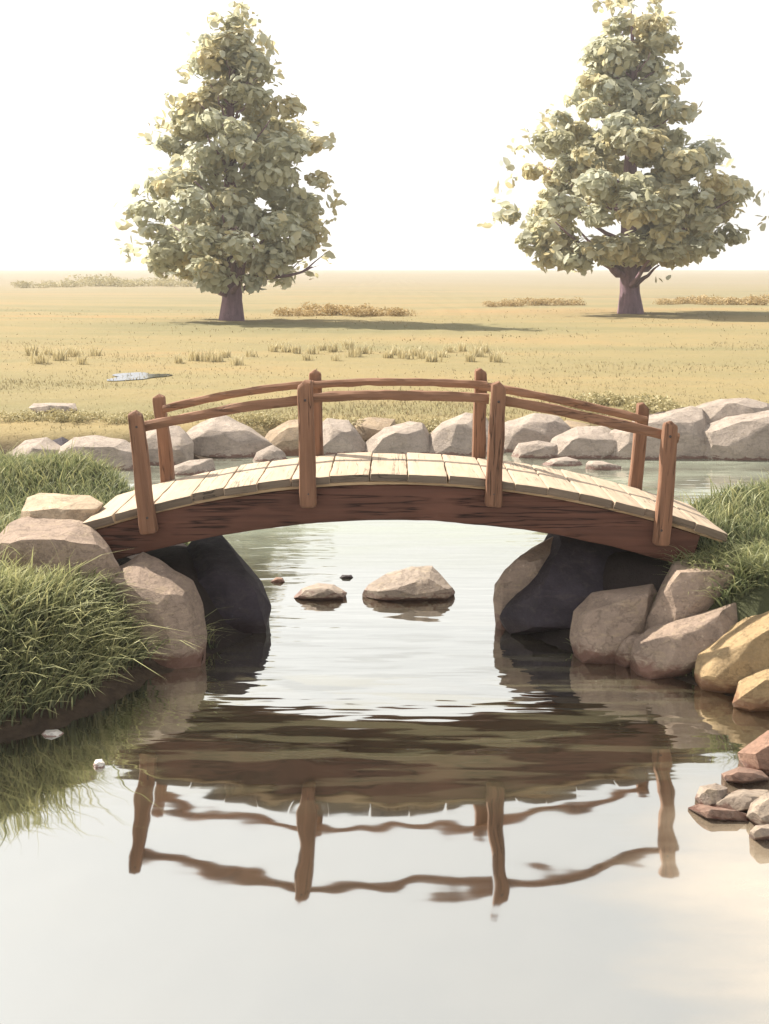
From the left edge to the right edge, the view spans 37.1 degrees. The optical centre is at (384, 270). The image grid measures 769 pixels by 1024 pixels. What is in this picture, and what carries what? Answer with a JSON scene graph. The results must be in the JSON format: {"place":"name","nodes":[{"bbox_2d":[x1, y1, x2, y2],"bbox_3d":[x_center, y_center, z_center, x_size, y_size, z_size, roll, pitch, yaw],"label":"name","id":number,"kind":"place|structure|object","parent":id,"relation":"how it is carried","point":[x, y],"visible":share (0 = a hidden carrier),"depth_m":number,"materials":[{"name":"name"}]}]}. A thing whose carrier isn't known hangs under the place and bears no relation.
{"place":"outdoors","nodes":[
{"label":"outdoors","id":0,"kind":"place"},
{"bbox_2d":[0,452,768,1023],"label":"water","id":1,"kind":"structure","parent":0,"point":[356,806],"depth_m":6.22,"materials":[{"name":"liquid"}]},
{"bbox_2d":[41,729,63,736],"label":"pebble","id":2,"kind":"object","parent":1,"relation":"in","point":[52,733],"visible":0.56,"depth_m":7.47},
{"bbox_2d":[93,759,104,767],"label":"pebble","id":3,"kind":"object","parent":1,"relation":"in","point":[99,763],"visible":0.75,"depth_m":6.99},
{"bbox_2d":[294,583,346,599],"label":"rock","id":4,"kind":"object","parent":1,"relation":"in","point":[319,591],"visible":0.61,"depth_m":10.53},
{"bbox_2d":[362,566,454,600],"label":"rock","id":5,"kind":"object","parent":1,"relation":"in","point":[421,583],"visible":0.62,"depth_m":10.54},
{"bbox_2d":[541,457,581,465],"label":"stone","id":6,"kind":"object","parent":1,"relation":"in","point":[564,461],"visible":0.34,"depth_m":17.78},
{"bbox_2d":[585,461,620,469],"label":"stone","id":7,"kind":"object","parent":1,"relation":"in","point":[597,465],"visible":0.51,"depth_m":17.42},
{"bbox_2d":[695,783,727,805],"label":"stone","id":8,"kind":"object","parent":1,"relation":"in","point":[711,794],"visible":0.53,"depth_m":6.47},
{"bbox_2d":[688,803,748,820],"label":"stone","id":9,"kind":"object","parent":1,"relation":"in","point":[711,812],"visible":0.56,"depth_m":6.30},
{"bbox_2d":[713,789,768,812],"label":"stone","id":10,"kind":"object","parent":1,"relation":"in","point":[740,800],"visible":0.39,"depth_m":6.40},
{"bbox_2d":[721,766,768,783],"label":"stone","id":11,"kind":"object","parent":1,"relation":"in","point":[741,775],"visible":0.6,"depth_m":6.73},
{"bbox_2d":[746,793,768,824],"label":"stone","id":12,"kind":"object","parent":1,"relation":"in","point":[758,812],"visible":0.59,"depth_m":6.24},
{"bbox_2d":[749,824,768,840],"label":"stone","id":13,"kind":"object","parent":1,"relation":"in","point":[758,832],"visible":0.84,"depth_m":6.04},
{"bbox_2d":[0,270,768,742],"bbox_3d":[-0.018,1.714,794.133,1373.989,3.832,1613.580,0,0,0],"label":"ground","id":14,"kind":"structure","parent":0,"point":[438,296],"depth_m":38.15,"materials":[{"name":"plant"}]},
{"bbox_2d":[0,410,45,421],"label":"shrub","id":15,"kind":"object","parent":14,"relation":"on","point":[22,416],"visible":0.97,"depth_m":19.84,"materials":[{"name":"beige plant"}]},
{"bbox_2d":[10,280,50,287],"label":"shrub","id":16,"kind":"object","parent":14,"relation":"on","point":[26,284],"visible":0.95,"depth_m":162.89,"materials":[{"name":"beige plant"}]},
{"bbox_2d":[23,341,38,355],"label":"grass plume","id":17,"kind":"object","parent":14,"relation":"on","point":[28,353],"depth_m":33.74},
{"bbox_2d":[11,437,60,458],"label":"rock","id":18,"kind":"object","parent":14,"relation":"on","point":[33,445],"visible":0.28,"depth_m":17.79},
{"bbox_2d":[29,348,49,363],"bbox_3d":[-9.262,2.303,30.986,0.601,0.454,0.552,0,0,-38],"label":"grass plume","id":19,"kind":"object","parent":14,"relation":"on","point":[38,360],"depth_m":30.94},
{"bbox_2d":[34,407,71,421],"bbox_3d":[-5.776,2.537,19.956,0.807,0.248,0.630,0,0,42],"label":"shrub","id":20,"kind":"object","parent":14,"relation":"on","point":[54,415],"visible":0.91,"depth_m":19.83,"materials":[{"name":"beige plant"}]},
{"bbox_2d":[29,403,76,413],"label":"rock","id":21,"kind":"object","parent":14,"relation":"on","point":[45,406],"visible":0.64,"depth_m":20.47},
{"bbox_2d":[49,347,66,360],"bbox_3d":[-9.075,2.297,31.930,0.470,0.461,0.487,0,0,41],"label":"grass plume","id":22,"kind":"object","parent":14,"relation":"on","point":[60,355],"depth_m":31.91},
{"bbox_2d":[0,516,120,585],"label":"boulder","id":23,"kind":"object","parent":14,"relation":"on","point":[43,539],"visible":0.41,"depth_m":8.85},
{"bbox_2d":[53,437,68,445],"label":"rock","id":24,"kind":"object","parent":14,"relation":"on","point":[61,441],"visible":0.06,"depth_m":18.26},
{"bbox_2d":[20,493,102,521],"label":"sandstone slab","id":25,"kind":"structure","parent":14,"relation":"on","point":[83,508],"depth_m":9.61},
{"bbox_2d":[40,279,90,286],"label":"shrub","id":26,"kind":"object","parent":14,"relation":"on","point":[71,284],"visible":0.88,"depth_m":169.20,"materials":[{"name":"beige plant"}]},
{"bbox_2d":[66,346,83,356],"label":"grass plume","id":27,"kind":"object","parent":14,"relation":"on","point":[75,353],"depth_m":33.69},
{"bbox_2d":[77,352,87,364],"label":"grass plume","id":28,"kind":"object","parent":14,"relation":"on","point":[82,361],"depth_m":30.74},
{"bbox_2d":[61,407,103,422],"bbox_3d":[-5.260,2.536,19.929,0.762,0.243,0.881,0,0,-5],"label":"shrub","id":29,"kind":"object","parent":14,"relation":"on","point":[77,415],"visible":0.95,"depth_m":19.87,"materials":[{"name":"beige plant"}]},
{"bbox_2d":[64,273,119,286],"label":"shrub","id":30,"kind":"object","parent":14,"relation":"on","point":[94,282],"visible":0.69,"depth_m":177.21,"materials":[{"name":"beige plant"}]},
{"bbox_2d":[58,435,132,469],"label":"rock","id":31,"kind":"object","parent":14,"relation":"on","point":[119,451],"visible":0.22,"depth_m":17.51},
{"bbox_2d":[88,345,102,355],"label":"grass plume","id":32,"kind":"object","parent":14,"relation":"on","point":[94,352],"depth_m":33.78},
{"bbox_2d":[0,440,220,649],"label":"grass","id":33,"kind":"structure","parent":14,"relation":"on","point":[69,462],"depth_m":11.95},
{"bbox_2d":[98,412,128,423],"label":"shrub","id":34,"kind":"object","parent":14,"relation":"on","point":[115,418],"visible":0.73,"depth_m":19.81,"materials":[{"name":"beige plant"}]},
{"bbox_2d":[0,515,227,726],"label":"grass","id":35,"kind":"structure","parent":14,"relation":"on","point":[20,587],"depth_m":8.06,"materials":[{"name":"plant"}]},
{"bbox_2d":[100,276,140,286],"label":"shrub","id":36,"kind":"object","parent":14,"relation":"on","point":[121,282],"visible":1,"depth_m":170.13,"materials":[{"name":"beige plant"}]},
{"bbox_2d":[123,410,154,422],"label":"shrub","id":37,"kind":"object","parent":14,"relation":"on","point":[149,417],"visible":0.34,"depth_m":19.95,"materials":[{"name":"beige plant"}]},
{"bbox_2d":[107,372,171,380],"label":"puddle","id":38,"kind":"object","parent":14,"relation":"on","point":[135,375],"visible":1,"depth_m":27.52,"materials":[{"name":"liquid"}]},
{"bbox_2d":[118,276,179,286],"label":"shrub","id":39,"kind":"object","parent":14,"relation":"on","point":[146,282],"visible":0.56,"depth_m":176.27,"materials":[{"name":"beige plant"}]},
{"bbox_2d":[108,552,206,668],"bbox_3d":[-1.844,2.910,9.130,0.929,1.241,0.907,0,0,0],"label":"boulder","id":40,"kind":"object","parent":14,"relation":"on","point":[172,595],"visible":0.53,"depth_m":8.77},
{"bbox_2d":[130,426,193,465],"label":"rock","id":41,"kind":"object","parent":14,"relation":"on","point":[182,445],"visible":0.21,"depth_m":17.95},
{"bbox_2d":[152,278,196,286],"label":"shrub","id":42,"kind":"object","parent":14,"relation":"on","point":[185,282],"visible":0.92,"depth_m":170.07,"materials":[{"name":"beige plant"}]},
{"bbox_2d":[173,351,182,363],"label":"grass plume","id":43,"kind":"object","parent":14,"relation":"on","point":[179,359],"depth_m":31.12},
{"bbox_2d":[187,348,199,360],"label":"grass plume","id":44,"kind":"object","parent":14,"relation":"on","point":[194,356],"depth_m":31.89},
{"bbox_2d":[174,458,215,474],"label":"stone","id":45,"kind":"object","parent":14,"relation":"on","point":[194,467],"visible":0.25,"depth_m":17.05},
{"bbox_2d":[201,348,223,361],"bbox_3d":[-4.729,2.328,31.745,0.718,0.458,0.378,0,0,-44],"label":"grass plume","id":46,"kind":"object","parent":14,"relation":"on","point":[212,357],"depth_m":31.74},
{"bbox_2d":[186,535,270,632],"bbox_3d":[-1.406,3.050,10.081,0.886,1.356,1.230,0,0,0],"label":"boulder","id":47,"kind":"object","parent":14,"relation":"on","point":[230,581],"visible":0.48,"depth_m":9.56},
{"bbox_2d":[186,415,271,457],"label":"rock","id":48,"kind":"object","parent":14,"relation":"on","point":[225,436],"visible":0.41,"depth_m":18.62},
{"bbox_2d":[113,0,346,320],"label":"tree","id":49,"kind":"object","parent":14,"relation":"on","point":[207,242],"visible":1,"depth_m":56.48,"materials":[{"name":"green plant"}]},
{"bbox_2d":[227,354,245,365],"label":"grass plume","id":50,"kind":"object","parent":14,"relation":"on","point":[239,362],"depth_m":30.51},
{"bbox_2d":[246,347,257,356],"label":"grass plume","id":51,"kind":"object","parent":14,"relation":"on","point":[251,354],"depth_m":33.40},
{"bbox_2d":[229,410,274,425],"bbox_3d":[-2.268,2.558,19.921,0.881,0.251,0.762,0,0,32],"label":"shrub","id":52,"kind":"object","parent":14,"relation":"on","point":[250,416],"visible":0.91,"depth_m":19.81,"materials":[{"name":"beige plant"}]},
{"bbox_2d":[252,445,285,461],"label":"rock","id":53,"kind":"object","parent":14,"relation":"on","point":[271,453],"visible":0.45,"depth_m":18.18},
{"bbox_2d":[267,341,278,351],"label":"grass plume","id":54,"kind":"object","parent":14,"relation":"on","point":[274,349],"depth_m":35.39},
{"bbox_2d":[258,411,295,425],"bbox_3d":[-1.850,2.571,19.937,0.654,0.218,0.789,0,0,9],"label":"shrub","id":55,"kind":"object","parent":14,"relation":"on","point":[281,417],"visible":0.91,"depth_m":19.78,"materials":[{"name":"beige plant"}]},
{"bbox_2d":[265,419,298,455],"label":"rock","id":56,"kind":"object","parent":14,"relation":"on","point":[284,437],"visible":0.16,"depth_m":18.80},
{"bbox_2d":[272,306,315,316],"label":"shrub","id":57,"kind":"object","parent":14,"relation":"on","point":[298,312],"visible":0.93,"depth_m":64.96,"materials":[{"name":"beige plant"}]},
{"bbox_2d":[289,343,300,353],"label":"grass plume","id":58,"kind":"object","parent":14,"relation":"on","point":[295,349],"depth_m":34.51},
{"bbox_2d":[305,343,320,353],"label":"grass plume","id":59,"kind":"object","parent":14,"relation":"on","point":[312,351],"depth_m":34.67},
{"bbox_2d":[293,302,333,315],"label":"shrub","id":60,"kind":"object","parent":14,"relation":"on","point":[317,310],"visible":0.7,"depth_m":66.42,"materials":[{"name":"beige plant"}]},
{"bbox_2d":[326,339,340,351],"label":"grass plume","id":61,"kind":"object","parent":14,"relation":"on","point":[333,347],"depth_m":35.21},
{"bbox_2d":[321,303,350,315],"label":"shrub","id":62,"kind":"object","parent":14,"relation":"on","point":[336,311],"visible":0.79,"depth_m":66.32,"materials":[{"name":"beige plant"}]},
{"bbox_2d":[323,418,365,454],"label":"rock","id":63,"kind":"object","parent":14,"relation":"on","point":[341,436],"visible":0.22,"depth_m":18.88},
{"bbox_2d":[339,337,354,349],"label":"grass plume","id":64,"kind":"object","parent":14,"relation":"on","point":[346,343],"depth_m":36.27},
{"bbox_2d":[329,416,365,428],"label":"shrub","id":65,"kind":"object","parent":14,"relation":"on","point":[352,421],"visible":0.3,"depth_m":19.89,"materials":[{"name":"plant"}]},
{"bbox_2d":[345,343,366,357],"bbox_3d":[-0.847,2.321,33.479,0.620,0.468,0.569,0,0,26],"label":"grass plume","id":66,"kind":"object","parent":14,"relation":"on","point":[353,351],"depth_m":33.53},
{"bbox_2d":[340,306,381,316],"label":"shrub","id":67,"kind":"object","parent":14,"relation":"on","point":[355,311],"visible":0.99,"depth_m":64.85,"materials":[{"name":"beige plant"}]},
{"bbox_2d":[355,344,373,353],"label":"grass plume","id":68,"kind":"object","parent":14,"relation":"on","point":[365,350],"depth_m":34.65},
{"bbox_2d":[354,417,394,440],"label":"rock","id":69,"kind":"object","parent":14,"relation":"on","point":[368,428],"visible":0.26,"depth_m":19.74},
{"bbox_2d":[358,303,395,315],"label":"shrub","id":70,"kind":"object","parent":14,"relation":"on","point":[372,308],"visible":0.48,"depth_m":66.22,"materials":[{"name":"beige plant"}]},
{"bbox_2d":[382,349,393,357],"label":"grass plume","id":71,"kind":"object","parent":14,"relation":"on","point":[386,355],"depth_m":32.80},
{"bbox_2d":[365,421,429,455],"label":"rock","id":72,"kind":"object","parent":14,"relation":"on","point":[405,438],"visible":0.48,"depth_m":18.78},
{"bbox_2d":[380,307,416,315],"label":"shrub","id":73,"kind":"object","parent":14,"relation":"on","point":[397,311],"visible":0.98,"depth_m":65.23,"materials":[{"name":"beige plant"}]},
{"bbox_2d":[82,368,727,561],"bbox_3d":[0.166,1.660,9.865,5.240,1.546,1.332,0,0,0],"label":"footbridge","id":74,"kind":"object","parent":14,"relation":"on","point":[312,483],"visible":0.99,"depth_m":9.33,"materials":[{"name":"brown wood"}]},
{"bbox_2d":[396,345,413,358],"bbox_3d":[0.520,2.331,32.677,0.658,0.420,0.347,0,0,36],"label":"grass plume","id":75,"kind":"object","parent":14,"relation":"on","point":[404,355],"depth_m":32.66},
{"bbox_2d":[415,348,430,358],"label":"grass plume","id":76,"kind":"object","parent":14,"relation":"on","point":[421,355],"depth_m":32.77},
{"bbox_2d":[415,417,448,433],"bbox_3d":[0.838,2.714,19.885,0.709,0.295,0.908,0,0,27],"label":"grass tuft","id":77,"kind":"object","parent":14,"relation":"on","point":[438,422],"visible":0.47,"depth_m":19.95,"materials":[{"name":"beige plant"}]},
{"bbox_2d":[424,349,445,361],"bbox_3d":[1.350,2.352,31.791,0.658,0.420,0.347,0,0,-25],"label":"grass plume","id":78,"kind":"object","parent":14,"relation":"on","point":[427,358],"depth_m":31.73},
{"bbox_2d":[429,412,488,454],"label":"rock","id":79,"kind":"object","parent":14,"relation":"on","point":[452,436],"visible":0.34,"depth_m":18.93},
{"bbox_2d":[457,341,465,351],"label":"grass plume","id":80,"kind":"object","parent":14,"relation":"on","point":[460,348],"depth_m":35.59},
{"bbox_2d":[465,350,476,361],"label":"grass plume","id":81,"kind":"object","parent":14,"relation":"on","point":[467,356],"depth_m":31.51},
{"bbox_2d":[467,345,484,356],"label":"grass plume","id":82,"kind":"object","parent":14,"relation":"on","point":[479,352],"depth_m":33.53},
{"bbox_2d":[470,341,490,352],"bbox_3d":[2.975,2.320,34.962,0.702,0.448,0.370,0,0,-26],"label":"grass plume","id":83,"kind":"object","parent":14,"relation":"on","point":[487,350],"depth_m":34.95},
{"bbox_2d":[481,301,505,306],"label":"shrub","id":84,"kind":"object","parent":14,"relation":"on","point":[492,304],"visible":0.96,"depth_m":81.59,"materials":[{"name":"beige plant"}]},
{"bbox_2d":[488,347,504,361],"bbox_3d":[3.055,2.325,31.546,0.475,0.466,0.492,0,0,-40],"label":"grass plume","id":85,"kind":"object","parent":14,"relation":"on","point":[495,358],"depth_m":31.49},
{"bbox_2d":[500,298,523,306],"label":"shrub","id":86,"kind":"object","parent":14,"relation":"on","point":[509,303],"visible":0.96,"depth_m":81.39,"materials":[{"name":"beige plant"}]},
{"bbox_2d":[493,537,552,629],"bbox_3d":[1.268,2.879,9.930,0.689,1.124,0.573,0,0,0],"label":"rock","id":87,"kind":"object","parent":14,"relation":"on","point":[519,573],"visible":0.43,"depth_m":9.68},
{"bbox_2d":[513,297,543,305],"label":"shrub","id":88,"kind":"object","parent":14,"relation":"on","point":[532,302],"visible":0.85,"depth_m":83.54,"materials":[{"name":"beige plant"}]},
{"bbox_2d":[511,440,556,457],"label":"stone","id":89,"kind":"object","parent":14,"relation":"on","point":[537,449],"visible":0.4,"depth_m":18.53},
{"bbox_2d":[504,413,570,451],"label":"rock","id":90,"kind":"object","parent":14,"relation":"on","point":[537,427],"visible":0.26,"depth_m":19.23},
{"bbox_2d":[535,297,564,305],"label":"shrub","id":91,"kind":"object","parent":14,"relation":"on","point":[551,301],"visible":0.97,"depth_m":83.36,"materials":[{"name":"beige plant"}]},
{"bbox_2d":[500,534,626,633],"bbox_3d":[1.647,2.941,10.014,1.359,1.412,1.307,0,0,0],"label":"boulder","id":92,"kind":"object","parent":14,"relation":"on","point":[559,588],"visible":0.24,"depth_m":9.50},
{"bbox_2d":[557,296,586,305],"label":"shrub","id":93,"kind":"object","parent":14,"relation":"on","point":[578,302],"visible":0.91,"depth_m":83.28,"materials":[{"name":"beige plant"}]},
{"bbox_2d":[564,420,589,428],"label":"rock","id":94,"kind":"object","parent":14,"relation":"on","point":[571,424],"visible":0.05,"depth_m":20.01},
{"bbox_2d":[550,426,616,458],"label":"rock","id":95,"kind":"object","parent":14,"relation":"on","point":[589,442],"visible":0.34,"depth_m":18.48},
{"bbox_2d":[570,391,607,405],"bbox_3d":[3.934,2.505,22.112,0.891,0.318,0.667,0,0,42],"label":"shrub","id":96,"kind":"object","parent":14,"relation":"on","point":[594,396],"visible":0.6,"depth_m":21.95,"materials":[{"name":"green plant"}]},
{"bbox_2d":[597,391,622,404],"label":"shrub","id":97,"kind":"object","parent":14,"relation":"on","point":[608,394],"visible":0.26,"depth_m":22.34,"materials":[{"name":"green plant"}]},
{"bbox_2d":[569,584,656,663],"bbox_3d":[1.826,3.027,9.133,0.753,0.994,0.733,0,0,0],"label":"boulder","id":98,"kind":"object","parent":14,"relation":"on","point":[605,624],"visible":0.52,"depth_m":8.88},
{"bbox_2d":[477,0,768,313],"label":"tree","id":99,"kind":"object","parent":14,"relation":"on","point":[665,213],"visible":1,"depth_m":65.70,"materials":[{"name":"green plant"}]},
{"bbox_2d":[614,634,640,666],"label":"rock","id":100,"kind":"object","parent":14,"relation":"on","point":[623,655],"visible":0.24,"depth_m":8.73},
{"bbox_2d":[608,394,650,406],"bbox_3d":[4.671,2.515,22.072,0.756,0.286,0.903,0,0,37],"label":"shrub","id":101,"kind":"object","parent":14,"relation":"on","point":[619,398],"visible":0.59,"depth_m":21.95,"materials":[{"name":"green plant"}]},
{"bbox_2d":[623,393,678,412],"bbox_3d":[4.956,2.490,21.270,1.070,0.393,0.801,0,0,-10],"label":"shrub","id":102,"kind":"object","parent":14,"relation":"on","point":[635,401],"visible":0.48,"depth_m":21.24,"materials":[{"name":"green plant"}]},
{"bbox_2d":[609,406,706,459],"bbox_3d":[4.530,2.924,19.030,2.235,1.289,1.389,0,0,0],"label":"rock","id":103,"kind":"object","parent":14,"relation":"on","point":[690,422],"visible":0.42,"depth_m":18.48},
{"bbox_2d":[561,467,768,693],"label":"grass","id":104,"kind":"structure","parent":14,"relation":"on","point":[751,563],"depth_m":9.86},
{"bbox_2d":[652,298,681,304],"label":"shrub","id":105,"kind":"object","parent":14,"relation":"on","point":[663,301],"visible":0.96,"depth_m":85.15,"materials":[{"name":"beige plant"}]},
{"bbox_2d":[654,400,681,411],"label":"shrub","id":106,"kind":"object","parent":14,"relation":"on","point":[667,408],"visible":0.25,"depth_m":20.83,"materials":[{"name":"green plant"}]},
{"bbox_2d":[630,603,737,678],"bbox_3d":[2.392,3.025,8.821,1.064,0.974,0.806,0,0,0],"label":"rock","id":107,"kind":"object","parent":14,"relation":"on","point":[670,649],"visible":0.38,"depth_m":8.51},
{"bbox_2d":[645,555,735,630],"bbox_3d":[2.515,2.836,9.182,1.019,1.013,0.876,0,0,0],"label":"boulder","id":108,"kind":"object","parent":14,"relation":"on","point":[674,600],"visible":0.26,"depth_m":8.87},
{"bbox_2d":[673,295,710,303],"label":"shrub","id":109,"kind":"object","parent":14,"relation":"on","point":[683,300],"visible":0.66,"depth_m":87.03,"materials":[{"name":"beige plant"}]},
{"bbox_2d":[691,294,724,304],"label":"shrub","id":110,"kind":"object","parent":14,"relation":"on","point":[704,299],"visible":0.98,"depth_m":85.38,"materials":[{"name":"beige plant"}]},
{"bbox_2d":[694,611,768,693],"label":"boulder","id":111,"kind":"object","parent":14,"relation":"on","point":[732,657],"visible":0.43,"depth_m":8.17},
{"bbox_2d":[696,398,768,423],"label":"rock","id":112,"kind":"object","parent":14,"relation":"on","point":[716,410],"visible":0.32,"depth_m":19.16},
{"bbox_2d":[716,296,752,304],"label":"shrub","id":113,"kind":"object","parent":14,"relation":"on","point":[735,301],"visible":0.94,"depth_m":84.84,"materials":[{"name":"beige plant"}]},
{"bbox_2d":[703,410,768,459],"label":"rock","id":114,"kind":"object","parent":14,"relation":"on","point":[741,437],"visible":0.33,"depth_m":18.35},
{"bbox_2d":[732,667,768,711],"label":"rock","id":115,"kind":"object","parent":14,"relation":"on","point":[752,693],"visible":0.62,"depth_m":7.84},
{"bbox_2d":[738,730,768,774],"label":"rock","id":116,"kind":"object","parent":14,"relation":"on","point":[754,754],"visible":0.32,"depth_m":6.93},
{"bbox_2d":[742,294,768,304],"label":"shrub","id":117,"kind":"object","parent":14,"relation":"on","point":[759,301],"visible":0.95,"depth_m":84.90,"materials":[{"name":"beige plant"}]},
{"bbox_2d":[0,0,768,269],"label":"sky","id":118,"kind":"structure","parent":0,"point":[422,102],"materials":[{"name":"white"}]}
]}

